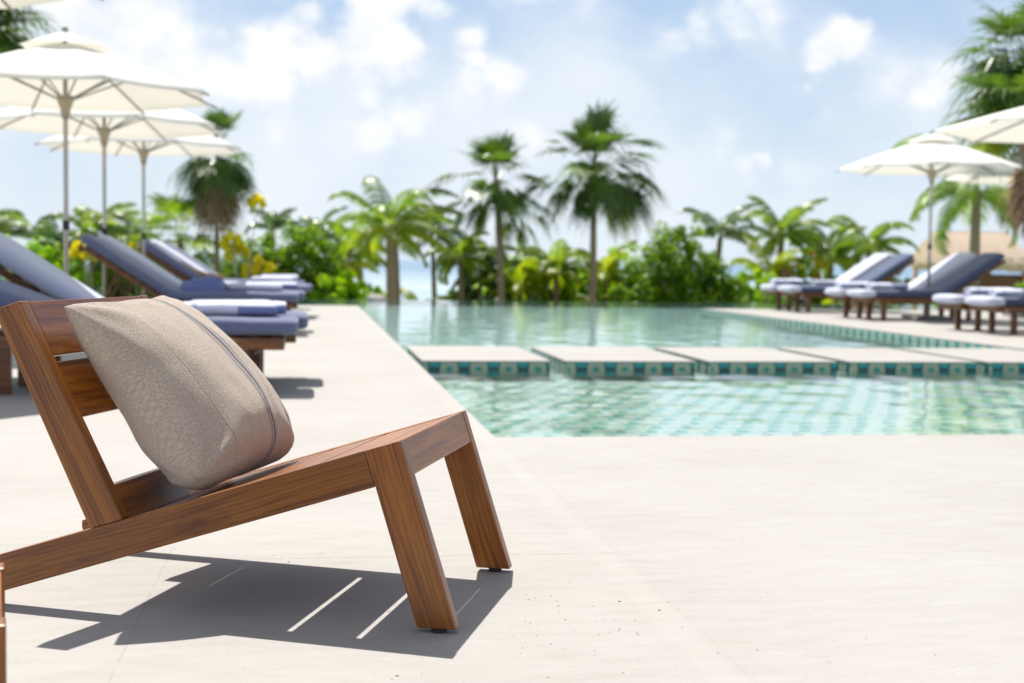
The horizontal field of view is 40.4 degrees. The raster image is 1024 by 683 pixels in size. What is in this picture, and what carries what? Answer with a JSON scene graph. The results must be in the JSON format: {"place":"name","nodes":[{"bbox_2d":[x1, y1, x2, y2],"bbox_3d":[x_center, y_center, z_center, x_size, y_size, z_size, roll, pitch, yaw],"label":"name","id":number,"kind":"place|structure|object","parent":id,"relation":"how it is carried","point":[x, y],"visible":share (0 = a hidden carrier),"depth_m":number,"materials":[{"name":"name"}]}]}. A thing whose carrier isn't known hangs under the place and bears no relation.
{"place":"outdoors","nodes":[
{"label":"outdoors","id":0,"kind":"place"},
{"bbox_2d":[0,563,6,682],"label":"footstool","id":1,"kind":"object","parent":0,"point":[3,668],"visible":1,"depth_m":2.02,"materials":[{"name":"brown wood"}]},
{"bbox_2d":[0,305,1023,682],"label":"deck","id":2,"kind":"structure","parent":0,"point":[830,559],"depth_m":3.71,"materials":[{"name":"stone"}]},
{"bbox_2d":[0,6,57,53],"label":"fan palm","id":3,"kind":"object","parent":2,"relation":"on","point":[9,42],"visible":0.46,"depth_m":20.81,"materials":[{"name":"green plant"}]},
{"bbox_2d":[0,0,102,14],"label":"parasol","id":4,"kind":"object","parent":2,"relation":"on","point":[10,5],"visible":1,"depth_m":10.05,"materials":[{"name":"white fabric"}]},
{"bbox_2d":[0,26,217,274],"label":"parasol","id":5,"kind":"object","parent":2,"relation":"on","point":[65,72],"visible":0.92,"depth_m":11.96,"materials":[{"name":"fabric"}]},
{"bbox_2d":[0,107,225,296],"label":"parasol","id":6,"kind":"object","parent":2,"relation":"on","point":[104,126],"visible":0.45,"depth_m":15.28,"materials":[{"name":"white fabric"}]},
{"bbox_2d":[34,135,244,294],"bbox_3d":[-4.722,-1.674,17.838,2.503,2.765,2.503,0,3,-8],"label":"parasol","id":7,"kind":"object","parent":2,"relation":"on","point":[145,148],"visible":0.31,"depth_m":18.13,"materials":[{"name":"white fabric"}]},
{"bbox_2d":[0,278,298,394],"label":"sun lounger","id":8,"kind":"object","parent":2,"relation":"on","point":[260,333],"visible":0.38,"depth_m":8.09,"materials":[{"name":"fabric"}]},
{"bbox_2d":[184,301,277,315],"bbox_3d":[-1.686,-0.199,8.289,0.568,0.086,0.220,0,3,-12],"label":"rolled towel","id":9,"kind":"object","parent":8,"relation":"on","point":[251,308],"visible":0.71,"depth_m":8.21,"materials":[{"name":"fabric"}]},
{"bbox_2d":[0,232,308,373],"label":"sun lounger","id":10,"kind":"object","parent":2,"relation":"on","point":[24,265],"visible":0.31,"depth_m":8.62,"materials":[{"name":"fabric"}]},
{"bbox_2d":[272,301,285,313],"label":"rolled towel","id":11,"kind":"object","parent":10,"relation":"on","point":[281,307],"visible":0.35,"depth_m":8.48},
{"bbox_2d":[78,234,298,309],"bbox_3d":[-3.336,-0.592,14.509,2.211,1.024,0.697,0,3,-8],"label":"sun lounger","id":12,"kind":"object","parent":2,"relation":"on","point":[122,264],"visible":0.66,"depth_m":14.17,"materials":[{"name":"fabric"}]},
{"bbox_2d":[179,275,227,290],"bbox_3d":[-3.205,-0.612,14.479,0.518,0.164,0.440,0,3,-8],"label":"crumpled towel","id":13,"kind":"object","parent":12,"relation":"on","point":[208,283],"visible":0.98,"depth_m":14.31,"materials":[{"name":"fabric"}]},
{"bbox_2d":[228,283,282,290],"bbox_3d":[-2.675,-0.571,14.511,0.558,0.086,0.220,0,3,-11],"label":"rolled towel","id":14,"kind":"object","parent":12,"relation":"on","point":[255,286],"visible":1,"depth_m":14.42,"materials":[{"name":"fabric"}]},
{"bbox_2d":[98,234,304,307],"bbox_3d":[-3.379,-0.638,15.224,2.211,1.032,0.706,0,3,-8],"label":"sun lounger","id":15,"kind":"object","parent":2,"relation":"on","point":[145,262],"visible":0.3,"depth_m":14.86,"materials":[{"name":"fabric"}]},
{"bbox_2d":[246,282,297,289],"bbox_3d":[-2.634,-0.615,15.273,0.558,0.086,0.218,0,3,-8],"label":"rolled towel","id":16,"kind":"object","parent":15,"relation":"on","point":[290,285],"visible":0.45,"depth_m":15.21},
{"bbox_2d":[137,240,308,310],"bbox_3d":[-3.828,-0.833,18.573,2.211,1.024,0.697,0,3,-8],"label":"sun lounger","id":17,"kind":"object","parent":2,"relation":"on","point":[169,262],"visible":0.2,"depth_m":18.16,"materials":[{"name":"fabric"}]},
{"bbox_2d":[180,261,224,278],"bbox_3d":[-4.094,-0.941,18.333,0.608,0.236,0.090,0,3,-8],"label":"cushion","id":18,"kind":"object","parent":17,"relation":"on","point":[204,274],"visible":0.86,"depth_m":18.31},
{"bbox_2d":[251,276,293,281],"bbox_3d":[-3.211,-0.826,18.670,0.558,0.101,0.259,0,3,-8],"label":"rolled towel","id":19,"kind":"object","parent":17,"relation":"on","point":[272,279],"visible":0.79,"depth_m":18.56,"materials":[{"name":"fabric"}]},
{"bbox_2d":[151,240,311,310],"bbox_3d":[-3.881,-0.879,19.287,2.211,1.032,0.706,0,3,-8],"label":"sun lounger","id":20,"kind":"object","parent":2,"relation":"on","point":[176,254],"visible":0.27,"depth_m":18.93,"materials":[{"name":"fabric"}]},
{"bbox_2d":[261,274,297,281],"bbox_3d":[-3.225,-0.874,19.324,0.508,0.122,0.307,0,3,-8],"label":"rolled towel","id":21,"kind":"object","parent":20,"relation":"on","point":[295,277],"visible":0.43,"depth_m":19.23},
{"bbox_2d":[164,242,304,282],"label":"sun lounger","id":22,"kind":"object","parent":2,"relation":"on","point":[195,261],"visible":0.2,"depth_m":21.71,"materials":[{"name":"fabric"}]},
{"bbox_2d":[0,295,511,633],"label":"lounge chair","id":23,"kind":"object","parent":2,"relation":"on","point":[146,511],"visible":0.9,"depth_m":3.12,"materials":[{"name":"brown wood"}]},
{"bbox_2d":[65,294,293,490],"bbox_3d":[-0.780,0.115,3.398,0.431,0.456,0.552,1,3,11],"label":"cushion","id":24,"kind":"object","parent":23,"relation":"on","point":[194,396],"visible":1,"depth_m":3.19,"materials":[{"name":"fabric"}]},
{"bbox_2d":[760,253,891,310],"bbox_3d":[5.564,-1.065,24.657,2.226,1.032,0.706,0,3,-8],"label":"sun lounger","id":25,"kind":"object","parent":2,"relation":"on","point":[863,268],"visible":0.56,"depth_m":24.48,"materials":[{"name":"fabric"}]},
{"bbox_2d":[769,279,803,284],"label":"rolled towel","id":26,"kind":"object","parent":25,"relation":"on","point":[787,281],"visible":1,"depth_m":24.33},
{"bbox_2d":[778,253,915,312],"bbox_3d":[5.701,-1.006,23.718,2.226,1.025,0.704,0,3,-8],"label":"sun lounger","id":27,"kind":"object","parent":2,"relation":"on","point":[889,267],"visible":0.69,"depth_m":23.53,"materials":[{"name":"fabric"}]},
{"bbox_2d":[811,280,840,285],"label":"rolled towel","id":28,"kind":"object","parent":27,"relation":"on","point":[824,282],"visible":0.8,"depth_m":23.60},
{"bbox_2d":[702,309,1023,350],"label":"pool wall","id":29,"kind":"structure","parent":2,"relation":"attached to","point":[952,343],"depth_m":17.84,"materials":[{"name":"tile"}]},
{"bbox_2d":[825,252,976,317],"bbox_3d":[6.018,-0.880,21.545,2.226,1.032,0.706,0,3,-8],"label":"sun lounger","id":30,"kind":"object","parent":2,"relation":"on","point":[945,268],"visible":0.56,"depth_m":21.38,"materials":[{"name":"fabric"}]},
{"bbox_2d":[835,282,869,287],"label":"rolled towel","id":31,"kind":"object","parent":30,"relation":"on","point":[849,284],"visible":0.75,"depth_m":21.21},
{"bbox_2d":[847,252,1005,321],"bbox_3d":[6.148,-0.824,20.656,2.226,1.025,0.704,0,3,-8],"label":"sun lounger","id":32,"kind":"object","parent":2,"relation":"on","point":[963,277],"visible":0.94,"depth_m":20.45,"materials":[{"name":"fabric"}]},
{"bbox_2d":[865,283,908,289],"bbox_3d":[5.539,-0.821,20.554,0.608,0.101,0.257,0,3,-14],"label":"rolled towel","id":33,"kind":"object","parent":32,"relation":"on","point":[899,286],"visible":1,"depth_m":20.45,"materials":[{"name":"fabric"}]},
{"bbox_2d":[836,129,1023,319],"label":"parasol","id":34,"kind":"object","parent":2,"relation":"on","point":[931,157],"visible":0.97,"depth_m":20.89,"materials":[{"name":"white fabric"}]},
{"bbox_2d":[933,294,990,330],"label":"sun lounger","id":35,"kind":"object","parent":2,"relation":"on","point":[957,303],"visible":0.49,"depth_m":17.48,"materials":[{"name":"fabric"}]},
{"bbox_2d":[964,288,1013,294],"bbox_3d":[6.063,-0.642,17.655,0.608,0.091,0.231,0,3,-8],"label":"rolled towel","id":36,"kind":"object","parent":35,"relation":"on","point":[976,290],"visible":0.59,"depth_m":17.54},
{"bbox_2d":[928,106,1023,144],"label":"parasol","id":37,"kind":"object","parent":2,"relation":"on","point":[1007,126],"visible":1,"depth_m":17.66,"materials":[{"name":"white fabric"}]},
{"bbox_2d":[938,0,1023,158],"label":"fan palm","id":38,"kind":"object","parent":2,"relation":"on","point":[1006,27],"visible":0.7,"depth_m":22.99,"materials":[{"name":"green plant"}]},
{"bbox_2d":[938,57,1023,184],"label":"fan palm","id":39,"kind":"object","parent":2,"relation":"on","point":[996,82],"visible":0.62,"depth_m":22.23,"materials":[{"name":"green plant"}]},
{"bbox_2d":[942,151,1023,315],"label":"parasol","id":40,"kind":"object","parent":2,"relation":"on","point":[991,178],"visible":0.53,"depth_m":23.42,"materials":[{"name":"white fabric"}]},
{"bbox_2d":[965,296,1023,334],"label":"sun lounger","id":41,"kind":"object","parent":2,"relation":"on","point":[1013,306],"visible":0.98,"depth_m":16.54,"materials":[{"name":"fabric"}]},
{"bbox_2d":[989,289,1023,295],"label":"rolled towel","id":42,"kind":"object","parent":41,"relation":"on","point":[1006,292],"visible":1,"depth_m":16.69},
{"bbox_2d":[990,164,1023,248],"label":"fan palm","id":43,"kind":"object","parent":2,"relation":"on","point":[1016,203],"visible":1,"depth_m":15.50,"materials":[{"name":"plant"}]},
{"bbox_2d":[2,258,1021,302],"bbox_3d":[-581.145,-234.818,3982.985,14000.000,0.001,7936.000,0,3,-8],"label":"sea","id":44,"kind":"structure","parent":0,"point":[415,276],"depth_m":249.99,"materials":[{"name":"liquid"}]},
{"bbox_2d":[0,0,1023,266],"label":"sky","id":45,"kind":"structure","parent":0,"point":[767,100],"materials":[{"name":"blue"}]},
{"bbox_2d":[108,297,1023,435],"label":"pool water","id":46,"kind":"structure","parent":0,"point":[524,325],"depth_m":10.80,"materials":[{"name":"liquid"}]},
{"bbox_2d":[450,383,1023,436],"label":"pool floor","id":47,"kind":"structure","parent":0,"point":[746,429],"depth_m":8.44,"materials":[{"name":"tile"}]},
{"bbox_2d":[406,346,550,368],"bbox_3d":[-0.336,0.198,12.111,1.040,0.200,1.880,0,3,-8],"label":"stepping stone","id":48,"kind":"object","parent":47,"relation":"on","point":[469,357],"visible":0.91,"depth_m":11.50,"materials":[{"name":"tile"}]},
{"bbox_2d":[530,346,695,369],"bbox_3d":[0.841,0.204,12.283,1.080,0.200,1.880,0,3,-8],"label":"stepping stone","id":49,"kind":"object","parent":47,"relation":"on","point":[586,358],"visible":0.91,"depth_m":11.67,"materials":[{"name":"stone"}]},
{"bbox_2d":[654,347,837,369],"bbox_3d":[2.039,0.209,12.458,1.100,0.200,1.880,0,3,-8],"label":"stepping stone","id":50,"kind":"object","parent":47,"relation":"on","point":[737,358],"visible":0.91,"depth_m":11.83,"materials":[{"name":"tile"}]},
{"bbox_2d":[777,347,977,380],"bbox_3d":[3.256,0.215,12.636,1.120,0.200,1.880,0,3,-8],"label":"stepping stone","id":51,"kind":"object","parent":47,"relation":"on","point":[870,359],"visible":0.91,"depth_m":11.99,"materials":[{"name":"tile"}]},
{"bbox_2d":[898,348,1023,369],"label":"stepping stone","id":52,"kind":"object","parent":47,"relation":"on","point":[998,359],"visible":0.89,"depth_m":12.67,"materials":[{"name":"tile"}]},
{"bbox_3d":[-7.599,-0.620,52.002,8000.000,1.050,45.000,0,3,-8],"label":"ground","id":53,"kind":"structure","parent":0,"visible":0},
{"bbox_2d":[0,208,34,240],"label":"coconut palm","id":54,"kind":"object","parent":53,"relation":"on","point":[6,227],"visible":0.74,"depth_m":33.48,"materials":[{"name":"green plant"}]},
{"bbox_2d":[8,215,83,263],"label":"coconut palm","id":55,"kind":"object","parent":53,"relation":"on","point":[44,229],"visible":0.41,"depth_m":33.37,"materials":[{"name":"green plant"}]},
{"bbox_2d":[0,234,126,295],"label":"leafy bush","id":56,"kind":"object","parent":53,"relation":"on","point":[47,253],"visible":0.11,"depth_m":32.42,"materials":[{"name":"green plant"}]},
{"bbox_2d":[69,240,102,294],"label":"flowering shrub","id":57,"kind":"object","parent":53,"relation":"on","point":[74,252],"visible":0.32,"depth_m":30.68,"materials":[{"name":"yellow plant"}]},
{"bbox_2d":[42,202,140,278],"bbox_3d":[-10.084,-1.672,33.247,2.194,3.352,2.212,0,3,-8],"label":"coconut palm","id":58,"kind":"object","parent":53,"relation":"on","point":[92,216],"visible":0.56,"depth_m":33.12,"materials":[{"name":"green plant"}]},
{"bbox_2d":[56,239,129,284],"bbox_3d":[-10.384,-1.321,34.478,3.882,2.424,1.772,0,3,-8],"label":"leafy bush","id":59,"kind":"object","parent":53,"relation":"on","point":[81,263],"visible":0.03,"depth_m":34.19,"materials":[{"name":"green plant"}]},
{"bbox_2d":[108,222,160,247],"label":"coconut palm","id":60,"kind":"object","parent":53,"relation":"on","point":[138,231],"visible":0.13,"depth_m":34.71,"materials":[{"name":"green plant"}]},
{"bbox_2d":[82,193,192,295],"bbox_3d":[-8.876,-1.788,33.177,2.921,3.617,2.798,0,3,-8],"label":"fan palm","id":61,"kind":"object","parent":53,"relation":"on","point":[127,220],"visible":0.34,"depth_m":32.74,"materials":[{"name":"green plant"}]},
{"bbox_2d":[125,242,162,297],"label":"flowering shrub","id":62,"kind":"object","parent":53,"relation":"on","point":[132,245],"visible":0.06,"depth_m":30.93,"materials":[{"name":"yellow plant"}]},
{"bbox_2d":[107,242,185,296],"bbox_3d":[-8.640,-1.229,33.183,3.272,2.438,1.963,0,3,-8],"label":"leafy bush","id":63,"kind":"object","parent":53,"relation":"on","point":[132,292],"visible":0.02,"depth_m":32.92,"materials":[{"name":"green plant"}]},
{"bbox_2d":[121,191,248,293],"bbox_3d":[-7.473,-1.783,31.603,3.082,3.826,2.889,0,3,-8],"label":"fan palm","id":64,"kind":"object","parent":53,"relation":"on","point":[175,207],"visible":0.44,"depth_m":31.41,"materials":[{"name":"green plant"}]},
{"bbox_2d":[163,107,264,273],"bbox_3d":[-6.695,-2.545,31.172,2.290,5.417,2.306,0,4,-21],"label":"fan palm","id":65,"kind":"object","parent":53,"relation":"on","point":[218,185],"visible":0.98,"depth_m":30.86,"materials":[{"name":"green plant"}]},
{"bbox_2d":[218,193,266,278],"bbox_3d":[-6.016,-1.582,30.823,1.366,3.457,1.325,0,3,-8],"label":"flowering shrub","id":66,"kind":"object","parent":53,"relation":"on","point":[236,239],"visible":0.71,"depth_m":30.77,"materials":[{"name":"yellow plant"}]},
{"bbox_2d":[222,247,275,278],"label":"flowering shrub","id":67,"kind":"object","parent":53,"relation":"on","point":[256,267],"visible":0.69,"depth_m":30.98,"materials":[{"name":"yellow plant"}]},
{"bbox_2d":[243,207,299,251],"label":"coconut palm","id":68,"kind":"object","parent":53,"relation":"on","point":[274,221],"visible":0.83,"depth_m":38.18,"materials":[{"name":"green plant"}]},
{"bbox_2d":[205,219,373,299],"bbox_3d":[-5.451,-1.474,33.570,4.599,2.966,2.320,0,3,-8],"label":"leafy bush","id":69,"kind":"object","parent":53,"relation":"on","point":[290,255],"visible":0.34,"depth_m":33.30,"materials":[{"name":"green plant"}]},
{"bbox_2d":[291,206,348,245],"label":"coconut palm","id":70,"kind":"object","parent":53,"relation":"on","point":[311,221],"visible":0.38,"depth_m":39.44,"materials":[{"name":"green plant"}]},
{"bbox_2d":[293,227,385,280],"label":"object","id":71,"kind":"object","parent":53,"relation":"on","point":[356,261],"visible":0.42,"depth_m":34.44,"materials":[{"name":"green plant"}]},
{"bbox_2d":[305,268,378,299],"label":"leafy bush","id":72,"kind":"object","parent":53,"relation":"on","point":[342,286],"visible":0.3,"depth_m":32.74,"materials":[{"name":"green plant"}]},
{"bbox_2d":[312,210,398,280],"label":"coconut palm","id":73,"kind":"object","parent":53,"relation":"on","point":[344,230],"visible":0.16,"depth_m":36.87,"materials":[{"name":"green plant"}]},
{"bbox_2d":[357,283,384,299],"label":"leafy bush","id":74,"kind":"object","parent":53,"relation":"on","point":[376,289],"visible":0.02,"depth_m":34.31,"materials":[{"name":"green plant"}]},
{"bbox_2d":[327,175,462,299],"bbox_3d":[-2.622,-1.925,32.895,3.272,4.093,2.901,4,4,41],"label":"coconut palm","id":75,"kind":"object","parent":53,"relation":"on","point":[394,235],"visible":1,"depth_m":32.73,"materials":[{"name":"green plant"}]},
{"bbox_2d":[385,288,452,299],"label":"coconut palm","id":76,"kind":"object","parent":53,"relation":"on","point":[409,296],"visible":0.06,"depth_m":34.86,"materials":[{"name":"plant"}]},
{"bbox_2d":[407,201,463,299],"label":"coconut palm","id":77,"kind":"object","parent":53,"relation":"on","point":[438,225],"visible":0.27,"depth_m":35.47,"materials":[{"name":"green plant"}]},
{"bbox_2d":[424,230,506,300],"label":"coconut palm","id":78,"kind":"object","parent":53,"relation":"on","point":[449,260],"visible":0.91,"depth_m":33.98,"materials":[{"name":"green plant"}]},
{"bbox_2d":[436,293,508,300],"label":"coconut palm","id":79,"kind":"object","parent":53,"relation":"on","point":[451,299],"visible":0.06,"depth_m":33.85,"materials":[{"name":"green plant"}]},
{"bbox_2d":[446,262,516,300],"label":"leafy bush","id":80,"kind":"object","parent":53,"relation":"on","point":[471,292],"visible":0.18,"depth_m":35.62,"materials":[{"name":"green plant"}]},
{"bbox_2d":[445,224,522,300],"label":"coconut palm","id":81,"kind":"object","parent":53,"relation":"on","point":[485,257],"visible":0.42,"depth_m":35.10,"materials":[{"name":"green plant"}]},
{"bbox_2d":[424,130,561,300],"bbox_3d":[-0.438,-2.474,33.208,3.035,5.210,2.786,3,4,32],"label":"fan palm","id":82,"kind":"object","parent":53,"relation":"on","point":[495,150],"visible":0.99,"depth_m":32.94,"materials":[{"name":"green plant"}]},
{"bbox_2d":[477,293,537,300],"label":"coconut palm","id":83,"kind":"object","parent":53,"relation":"on","point":[487,297],"visible":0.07,"depth_m":34.02,"materials":[{"name":"green plant"}]},
{"bbox_2d":[480,254,566,300],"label":"coconut palm","id":84,"kind":"object","parent":53,"relation":"on","point":[517,285],"visible":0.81,"depth_m":34.33,"materials":[{"name":"green plant"}]},
{"bbox_2d":[486,256,573,300],"bbox_3d":[0.395,-1.149,36.224,2.807,2.159,1.561,0,3,-8],"label":"leafy bush","id":85,"kind":"object","parent":53,"relation":"on","point":[563,289],"visible":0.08,"depth_m":35.96,"materials":[{"name":"green plant"}]},
{"bbox_2d":[473,240,613,301],"bbox_3d":[0.895,-1.400,37.034,4.399,2.581,1.694,0,3,-8],"label":"leafy bush","id":86,"kind":"object","parent":53,"relation":"on","point":[562,298],"visible":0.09,"depth_m":36.79,"materials":[{"name":"green plant"}]},
{"bbox_2d":[514,239,604,300],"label":"coconut palm","id":87,"kind":"object","parent":53,"relation":"on","point":[562,253],"visible":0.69,"depth_m":34.73,"materials":[{"name":"green plant"}]},
{"bbox_2d":[552,257,610,301],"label":"leafy bush","id":88,"kind":"object","parent":53,"relation":"on","point":[583,288],"visible":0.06,"depth_m":37.26,"materials":[{"name":"green plant"}]},
{"bbox_2d":[519,98,670,301],"bbox_3d":[2.036,-2.860,33.524,3.728,6.003,2.967,2,3,14],"label":"fan palm","id":89,"kind":"object","parent":53,"relation":"on","point":[613,199],"visible":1,"depth_m":33.22,"materials":[{"name":"green plant"}]},
{"bbox_2d":[567,240,637,301],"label":"coconut palm","id":90,"kind":"object","parent":53,"relation":"on","point":[613,275],"visible":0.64,"depth_m":35.69,"materials":[{"name":"green plant"}]},
{"bbox_2d":[568,295,638,301],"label":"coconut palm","id":91,"kind":"object","parent":53,"relation":"on","point":[584,298],"visible":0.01,"depth_m":34.99,"materials":[{"name":"plant"}]},
{"bbox_2d":[575,243,648,301],"bbox_3d":[2.802,-1.348,36.784,2.556,2.550,1.501,0,3,-18],"label":"leafy bush","id":92,"kind":"object","parent":53,"relation":"on","point":[598,291],"visible":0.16,"depth_m":36.70,"materials":[{"name":"green plant"}]},
{"bbox_2d":[604,220,750,302],"bbox_3d":[4.201,-1.514,35.092,4.001,3.113,2.137,0,3,-8],"label":"leafy bush","id":93,"kind":"object","parent":53,"relation":"on","point":[680,277],"visible":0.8,"depth_m":34.69,"materials":[{"name":"green plant"}]},
{"bbox_2d":[678,203,767,263],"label":"coconut palm","id":94,"kind":"object","parent":53,"relation":"on","point":[724,225],"visible":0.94,"depth_m":38.00,"materials":[{"name":"green plant"}]},
{"bbox_2d":[715,269,793,302],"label":"leafy bush","id":95,"kind":"object","parent":53,"relation":"on","point":[755,295],"visible":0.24,"depth_m":35.32,"materials":[{"name":"green plant"}]},
{"bbox_2d":[725,232,815,301],"bbox_3d":[6.823,-1.424,36.606,2.292,2.911,2.344,2,3,16],"label":"coconut palm","id":96,"kind":"object","parent":53,"relation":"on","point":[774,268],"visible":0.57,"depth_m":36.34,"materials":[{"name":"green plant"}]},
{"bbox_2d":[765,262,803,303],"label":"leafy bush","id":97,"kind":"object","parent":53,"relation":"on","point":[783,272],"visible":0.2,"depth_m":36.13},
{"bbox_2d":[744,195,833,264],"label":"coconut palm","id":98,"kind":"object","parent":53,"relation":"on","point":[778,234],"visible":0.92,"depth_m":37.11,"materials":[{"name":"green plant"}]},
{"bbox_2d":[795,247,826,299],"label":"leafy bush","id":99,"kind":"object","parent":53,"relation":"on","point":[802,274],"visible":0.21,"depth_m":36.44,"materials":[{"name":"green plant"}]},
{"bbox_2d":[798,251,825,301],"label":"leafy bush","id":100,"kind":"object","parent":53,"relation":"on","point":[821,265],"visible":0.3,"depth_m":36.37,"materials":[{"name":"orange plant"}]},
{"bbox_2d":[794,224,854,279],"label":"coconut palm","id":101,"kind":"object","parent":53,"relation":"on","point":[823,234],"visible":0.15,"depth_m":39.66,"materials":[{"name":"green plant"}]},
{"bbox_2d":[788,226,881,279],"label":"coconut palm","id":102,"kind":"object","parent":53,"relation":"on","point":[829,260],"visible":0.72,"depth_m":37.39,"materials":[{"name":"green plant"}]},
{"bbox_2d":[803,273,873,303],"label":"leafy bush","id":103,"kind":"object","parent":53,"relation":"on","point":[818,300],"visible":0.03,"depth_m":36.28,"materials":[{"name":"green plant"}]},
{"bbox_2d":[822,215,919,274],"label":"coconut palm","id":104,"kind":"object","parent":53,"relation":"on","point":[876,240],"visible":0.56,"depth_m":38.45,"materials":[{"name":"green plant"}]},
{"bbox_2d":[874,264,922,304],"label":"leafy bush","id":105,"kind":"object","parent":53,"relation":"on","point":[907,280],"visible":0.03,"depth_m":37.74,"materials":[{"name":"green plant"}]},
{"bbox_2d":[890,134,1022,287],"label":"coconut palm","id":106,"kind":"object","parent":53,"relation":"on","point":[965,192],"visible":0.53,"depth_m":30.16,"materials":[{"name":"green plant"}]},
{"bbox_2d":[910,231,1023,293],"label":"beach hut","id":107,"kind":"object","parent":53,"relation":"on","point":[995,242],"visible":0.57,"depth_m":40.05,"materials":[{"name":"brown"}]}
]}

